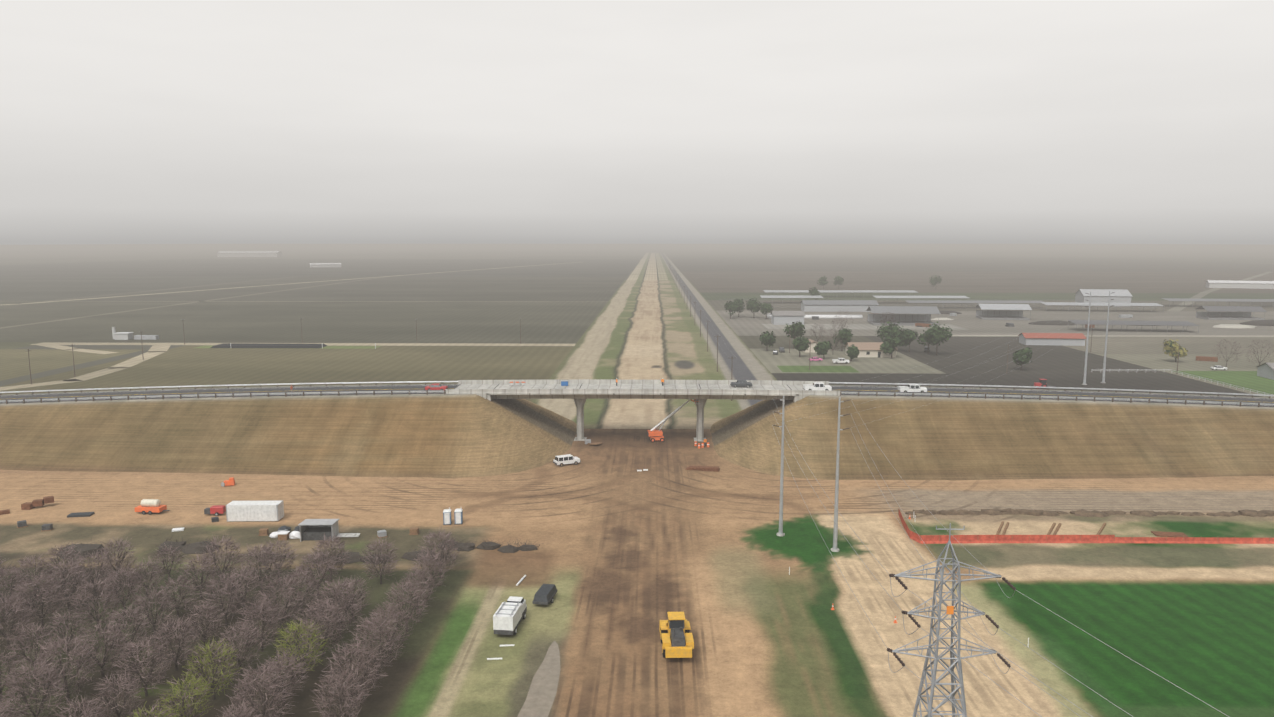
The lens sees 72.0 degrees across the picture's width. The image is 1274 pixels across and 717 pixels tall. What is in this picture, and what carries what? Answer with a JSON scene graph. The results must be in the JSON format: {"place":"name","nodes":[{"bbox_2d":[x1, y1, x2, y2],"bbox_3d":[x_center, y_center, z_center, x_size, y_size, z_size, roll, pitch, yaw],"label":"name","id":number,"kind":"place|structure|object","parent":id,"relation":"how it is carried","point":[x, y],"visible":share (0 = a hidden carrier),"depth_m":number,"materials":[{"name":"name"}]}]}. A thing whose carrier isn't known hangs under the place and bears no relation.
{"place":"outdoors","nodes":[
{"label":"outdoors","id":0,"kind":"place"},
{"bbox_2d":[112,327,158,339],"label":"farm building","id":1,"kind":"structure","parent":0,"point":[122,335],"depth_m":393.84,"materials":[{"name":"white metal"}]},
{"bbox_2d":[217,251,281,256],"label":"building","id":2,"kind":"structure","parent":0,"point":[249,253],"depth_m":2478.59,"materials":[{"name":"grey metal"}]},
{"bbox_2d":[310,263,340,266],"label":"shed","id":3,"kind":"structure","parent":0,"point":[325,264],"depth_m":1496.11,"materials":[{"name":"grey metal"}]},
{"bbox_2d":[0,429,1273,716],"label":"site dirt","id":4,"kind":"structure","parent":0,"point":[628,555],"depth_m":111.98,"materials":[{"name":"brown soil"}]},
{"bbox_2d":[0,477,234,531],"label":"yard oddments","id":5,"kind":"object","parent":4,"relation":"on","point":[50,499],"visible":0.98,"depth_m":143.90,"materials":[{"name":"metal"}]},
{"bbox_2d":[135,499,169,514],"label":"water tank skid","id":6,"kind":"object","parent":4,"relation":"on","point":[150,506],"visible":0.98,"depth_m":141.54,"materials":[{"name":"orange paint"}]},
{"bbox_2d":[204,505,225,515],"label":"red generator","id":7,"kind":"object","parent":4,"relation":"on","point":[216,510],"visible":1,"depth_m":140.66,"materials":[{"name":"paint"}]},
{"bbox_2d":[17,520,419,537],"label":"yard plant","id":8,"kind":"object","parent":4,"relation":"on","point":[262,531],"visible":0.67,"depth_m":131.63,"materials":[{"name":"orange paint"}]},
{"bbox_2d":[0,527,462,716],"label":"orchard trees","id":9,"kind":"object","parent":4,"relation":"on","point":[42,662],"visible":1,"depth_m":93.20,"materials":[{"name":"beige plant"}]},
{"bbox_2d":[226,500,283,521],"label":"site container","id":10,"kind":"object","parent":4,"relation":"on","point":[246,511],"visible":1,"depth_m":137.64,"materials":[{"name":"white metal"}]},
{"bbox_2d":[58,534,542,563],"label":"debris piles","id":11,"kind":"object","parent":4,"relation":"on","point":[191,548],"visible":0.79,"depth_m":124.32,"materials":[{"name":"brown"}]},
{"bbox_2d":[269,519,359,541],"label":"yard shed","id":12,"kind":"structure","parent":4,"relation":"on","point":[310,529],"depth_m":129.76,"materials":[{"name":"black paint"}]},
{"bbox_2d":[443,507,451,524],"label":"portable toilet","id":13,"kind":"object","parent":4,"relation":"on","point":[446,516],"visible":1,"depth_m":136.12,"materials":[{"name":"white paint"}]},
{"bbox_2d":[454,509,462,524],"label":"portable toilet","id":14,"kind":"object","parent":4,"relation":"on","point":[458,514],"visible":1,"depth_m":136.39,"materials":[{"name":"white paint"}]},
{"bbox_2d":[487,575,525,659],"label":"pipes","id":15,"kind":"object","parent":4,"relation":"on","point":[522,578],"visible":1,"depth_m":95.48,"materials":[{"name":"white paint"}]},
{"bbox_2d":[493,596,526,634],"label":"service truck","id":16,"kind":"object","parent":4,"relation":"on","point":[509,615],"visible":1,"depth_m":98.01,"materials":[{"name":"white paint"}]},
{"bbox_2d":[517,641,560,716],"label":"gravel path","id":17,"kind":"structure","parent":4,"relation":"on","point":[540,698],"depth_m":86.60,"materials":[{"name":"beige gravel"}]},
{"bbox_2d":[532,584,556,604],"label":"covered trailer","id":18,"kind":"object","parent":4,"relation":"on","point":[544,594],"visible":1,"depth_m":106.13,"materials":[{"name":"metal"}]},
{"bbox_2d":[553,454,580,466],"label":"white suv","id":19,"kind":"object","parent":4,"relation":"on","point":[560,460],"visible":1,"depth_m":172.13,"materials":[{"name":"paint"}]},
{"bbox_2d":[585,439,601,444],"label":"construction materials","id":20,"kind":"object","parent":4,"relation":"on","point":[587,441],"visible":1,"depth_m":190.26,"materials":[{"name":"brown wood"}]},
{"bbox_2d":[509,380,708,470],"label":"bridge site gear","id":21,"kind":"object","parent":4,"relation":"on","point":[564,382],"visible":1,"depth_m":196.52,"materials":[{"name":"orange paint"}]},
{"bbox_2d":[445,379,841,440],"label":"overpass bridge","id":22,"kind":"structure","parent":4,"relation":"on","point":[652,389],"depth_m":190.70,"materials":[{"name":"concrete"}]},
{"bbox_2d":[730,380,751,387],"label":"dark car","id":23,"kind":"object","parent":22,"relation":"on","point":[741,383],"visible":1,"depth_m":194.60,"materials":[{"name":"paint"}]},
{"bbox_2d":[647,399,698,441],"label":"boom lift","id":24,"kind":"object","parent":4,"relation":"on","point":[653,434],"visible":0.88,"depth_m":192.89,"materials":[{"name":"orange paint"}]},
{"bbox_2d":[659,612,693,657],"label":"dump truck","id":25,"kind":"object","parent":4,"relation":"on","point":[676,638],"visible":1,"depth_m":92.44,"materials":[{"name":"yellow paint"}]},
{"bbox_2d":[685,466,719,471],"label":"steel stack","id":26,"kind":"object","parent":4,"relation":"on","point":[709,468],"visible":1,"depth_m":168.88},
{"bbox_2d":[773,396,784,535],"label":"steel pole","id":27,"kind":"object","parent":4,"relation":"on","point":[780,533],"visible":0.98,"depth_m":130.24,"materials":[{"name":"grey metal"}]},
{"bbox_2d":[772,299,1228,716],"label":"conductors","id":28,"kind":"object","parent":27,"relation":"attached to","point":[970,553],"visible":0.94,"depth_m":64.00,"materials":[{"name":"grey"}]},
{"bbox_2d":[831,397,850,551],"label":"steel pole","id":29,"kind":"object","parent":4,"relation":"on","point":[835,538],"visible":1,"depth_m":123.61,"materials":[{"name":"grey metal"}]},
{"bbox_2d":[789,515,1028,646],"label":"site markers","id":30,"kind":"object","parent":4,"relation":"on","point":[894,621],"visible":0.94,"depth_m":104.84,"materials":[{"name":"orange paint"}]},
{"bbox_2d":[887,523,1015,716],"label":"lattice tower","id":31,"kind":"structure","parent":4,"relation":"on","point":[936,658],"depth_m":58.14,"materials":[{"name":"metal"}]},
{"bbox_2d":[898,509,1273,543],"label":"silt fence","id":32,"kind":"object","parent":4,"relation":"on","point":[935,539],"visible":0.94,"depth_m":128.25,"materials":[{"name":"fabric"}]},
{"bbox_2d":[905,508,1273,516],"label":"spoil windrow","id":33,"kind":"object","parent":4,"relation":"on","point":[1148,513],"visible":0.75,"depth_m":141.38,"materials":[{"name":"beige soil"}]},
{"bbox_2d":[996,521,1187,536],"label":"timber mats","id":34,"kind":"object","parent":4,"relation":"on","point":[1168,534],"visible":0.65,"depth_m":132.28,"materials":[{"name":"wood"}]},
{"bbox_2d":[0,253,1273,401],"bbox_3d":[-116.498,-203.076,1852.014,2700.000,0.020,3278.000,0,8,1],"label":"farm fields","id":35,"kind":"structure","parent":0,"point":[467,314],"depth_m":501.60,"materials":[{"name":"green plant"}]},
{"bbox_2d":[211,343,375,348],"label":"pond","id":36,"kind":"structure","parent":35,"relation":"on","point":[241,345],"depth_m":363.13,"materials":[{"name":"black liquid"}]},
{"bbox_2d":[27,263,1181,400],"bbox_3d":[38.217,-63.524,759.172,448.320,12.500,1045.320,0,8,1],"label":"utility poles","id":37,"kind":"object","parent":35,"relation":"on","point":[717,336],"visible":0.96,"depth_m":324.95,"materials":[{"name":"brown"}]},
{"bbox_2d":[760,295,822,303],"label":"shade shed","id":38,"kind":"structure","parent":35,"relation":"on","point":[782,296],"depth_m":628.47,"materials":[{"name":"metal"}]},
{"bbox_2d":[767,315,862,317],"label":"silage bag","id":39,"kind":"object","parent":35,"relation":"on","point":[831,316],"visible":0.5,"depth_m":502.45,"materials":[{"name":"white plastic"}]},
{"bbox_2d":[763,290,917,296],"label":"warehouse","id":40,"kind":"structure","parent":35,"relation":"on","point":[852,291],"depth_m":694.27,"materials":[{"name":"metal"}]},
{"bbox_2d":[844,342,897,356],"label":"farm house","id":41,"kind":"structure","parent":35,"relation":"on","point":[868,349],"depth_m":333.21,"materials":[{"name":"beige paint"}]},
{"bbox_2d":[759,321,1032,369],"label":"farmhouse trees","id":42,"kind":"object","parent":35,"relation":"on","point":[1023,355],"depth_m":337.87,"materials":[{"name":"green plant"}]},
{"bbox_2d":[874,296,969,303],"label":"shade shed","id":43,"kind":"structure","parent":35,"relation":"on","point":[913,297],"depth_m":623.12,"materials":[{"name":"metal"}]},
{"bbox_2d":[724,275,1187,361],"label":"trees","id":44,"kind":"object","parent":35,"relation":"on","point":[895,336],"visible":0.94,"depth_m":346.91,"materials":[{"name":"green plant"}]},
{"bbox_2d":[905,300,1042,308],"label":"shade shed","id":45,"kind":"structure","parent":35,"relation":"on","point":[965,301],"depth_m":580.60,"materials":[{"name":"grey metal"}]},
{"bbox_2d":[767,313,1217,361],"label":"farm yard clutter","id":46,"kind":"object","parent":35,"relation":"on","point":[1205,358],"visible":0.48,"depth_m":451.99,"materials":[{"name":"paint"}]},
{"bbox_2d":[1018,333,1086,345],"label":"red roof building","id":47,"kind":"structure","parent":35,"relation":"on","point":[1066,339],"depth_m":372.12,"materials":[{"name":"grey metal"}]},
{"bbox_2d":[1082,292,1090,384],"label":"steel pole","id":48,"kind":"object","parent":35,"relation":"on","point":[1085,369],"visible":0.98,"depth_m":268.13,"materials":[{"name":"grey metal"}]},
{"bbox_2d":[904,304,1273,397],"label":"farm fences","id":49,"kind":"object","parent":35,"relation":"on","point":[1120,369],"visible":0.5,"depth_m":294.98,"materials":[{"name":"grey"}]},
{"bbox_2d":[1040,302,1163,311],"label":"shade shed","id":50,"kind":"structure","parent":35,"relation":"on","point":[1081,304],"depth_m":553.40,"materials":[{"name":"metal"}]},
{"bbox_2d":[931,311,1273,327],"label":"yard piles","id":51,"kind":"object","parent":35,"relation":"on","point":[1248,324],"visible":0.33,"depth_m":461.15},
{"bbox_2d":[1101,291,1114,382],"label":"steel pole","id":52,"kind":"object","parent":35,"relation":"on","point":[1104,367],"visible":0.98,"depth_m":271.40,"materials":[{"name":"grey metal"}]},
{"bbox_2d":[1161,298,1273,306],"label":"shade shed","id":53,"kind":"structure","parent":35,"relation":"on","point":[1227,300],"depth_m":591.70,"materials":[{"name":"grey metal"}]},
{"bbox_2d":[1196,306,1266,319],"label":"warehouse","id":54,"kind":"structure","parent":35,"relation":"on","point":[1235,313],"depth_m":496.56,"materials":[{"name":"grey metal"}]},
{"bbox_2d":[0,384,1273,479],"bbox_3d":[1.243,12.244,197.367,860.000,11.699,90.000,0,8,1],"label":"embankment","id":55,"kind":"structure","parent":0,"point":[476,435],"depth_m":175.41,"materials":[{"name":"soil"}]},
{"bbox_2d":[0,244,1273,385],"bbox_3d":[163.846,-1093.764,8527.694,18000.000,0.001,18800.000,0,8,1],"label":"plain ground","id":56,"kind":"structure","parent":0,"point":[80,253],"depth_m":3513.92,"materials":[{"name":"grey soil"}]},
{"bbox_2d":[0,384,1273,406],"bbox_3d":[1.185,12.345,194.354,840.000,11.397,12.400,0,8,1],"label":"overpass road","id":57,"kind":"structure","parent":0,"point":[792,387],"depth_m":194.46,"materials":[{"name":"concrete"}]},
{"bbox_2d":[425,384,447,390],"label":"red car","id":58,"kind":"object","parent":57,"relation":"on","point":[435,387],"visible":0.9,"depth_m":190.97,"materials":[{"name":"paint"}]},
{"bbox_2d":[0,381,1273,406],"bbox_3d":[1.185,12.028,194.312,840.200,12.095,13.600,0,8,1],"label":"guardrail","id":59,"kind":"object","parent":57,"relation":"on","point":[845,383],"visible":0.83,"depth_m":189.98,"materials":[{"name":"galvanized steel"}]},
{"bbox_2d":[454,384,832,395],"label":"bridge joints","id":60,"kind":"object","parent":57,"relation":"on","point":[614,393],"visible":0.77,"depth_m":193.99,"materials":[{"name":"grey"}]},
{"bbox_2d":[897,384,927,392],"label":"white pickup","id":61,"kind":"object","parent":57,"relation":"on","point":[906,389],"visible":0.9,"depth_m":188.89,"materials":[{"name":"paint"}]},
{"bbox_2d":[0,0,1273,244],"label":"sky","id":62,"kind":"structure","parent":0,"point":[122,121],"materials":[{"name":"grey"}]},
{"bbox_2d":[532,280,777,428],"bbox_3d":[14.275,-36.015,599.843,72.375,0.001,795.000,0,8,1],"label":"rail corridor","id":63,"kind":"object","parent":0,"point":[643,330],"depth_m":335.66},
{"bbox_2d":[771,311,804,324],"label":"grey building","id":64,"kind":"structure","parent":0,"point":[783,317],"depth_m":464.10,"materials":[{"name":"grey metal"}]},
{"bbox_2d":[804,339,817,352],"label":"farm house garage","id":65,"kind":"structure","parent":0,"point":[813,343],"depth_m":347.80,"materials":[{"name":"beige paint"}]},
{"bbox_2d":[808,357,821,361],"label":"pink farm car","id":66,"kind":"object","parent":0,"point":[812,359],"visible":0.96,"depth_m":321.87,"materials":[{"name":"paint"}]},
{"bbox_2d":[803,382,831,389],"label":"white pickup","id":67,"kind":"object","parent":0,"point":[818,386],"visible":0.79,"depth_m":189.25,"materials":[{"name":"paint"}]},
{"bbox_2d":[800,300,878,311],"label":"calf barn","id":68,"kind":"structure","parent":0,"point":[834,305],"depth_m":550.59,"materials":[{"name":"grey metal"}]},
{"bbox_2d":[832,358,848,363],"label":"white farm pickup","id":69,"kind":"object","parent":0,"point":[840,360],"visible":1,"depth_m":315.61,"materials":[{"name":"paint"}]},
{"bbox_2d":[866,306,940,325],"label":"hay barn","id":70,"kind":"structure","parent":0,"point":[908,315],"depth_m":465.61,"materials":[{"name":"grey metal"}]},
{"bbox_2d":[976,304,1031,319],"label":"open barn","id":71,"kind":"structure","parent":0,"point":[993,312],"depth_m":496.56,"materials":[{"name":"grey metal"}]},
{"bbox_2d":[809,310,1273,366],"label":"bare farm trees","id":72,"kind":"object","parent":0,"point":[842,326],"visible":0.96,"depth_m":338.16,"materials":[{"name":"beige plant"}]},
{"bbox_2d":[1034,379,1056,388],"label":"red tractor","id":73,"kind":"object","parent":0,"point":[1041,383],"visible":0.62,"depth_m":261.26,"materials":[{"name":"paint"}]},
{"bbox_2d":[1075,289,1132,302],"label":"warehouse","id":74,"kind":"structure","parent":0,"point":[1117,296],"depth_m":597.71,"materials":[{"name":"grey metal"}]},
{"bbox_2d":[1068,320,1198,332],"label":"dark shed","id":75,"kind":"structure","parent":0,"point":[1152,323],"depth_m":431.07,"materials":[{"name":"grey"}]},
{"bbox_2d":[1210,366,1226,369],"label":"white car","id":76,"kind":"object","parent":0,"point":[1218,367],"visible":1,"depth_m":299.52,"materials":[{"name":"paint"}]},
{"bbox_2d":[1205,280,1273,288],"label":"warehouse","id":77,"kind":"structure","parent":0,"point":[1240,284],"depth_m":824.17,"materials":[{"name":"grey metal"}]},
{"bbox_2d":[1256,363,1273,379],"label":"house","id":78,"kind":"structure","parent":0,"point":[1265,370],"depth_m":282.70,"materials":[{"name":"grey paint"}]}
]}

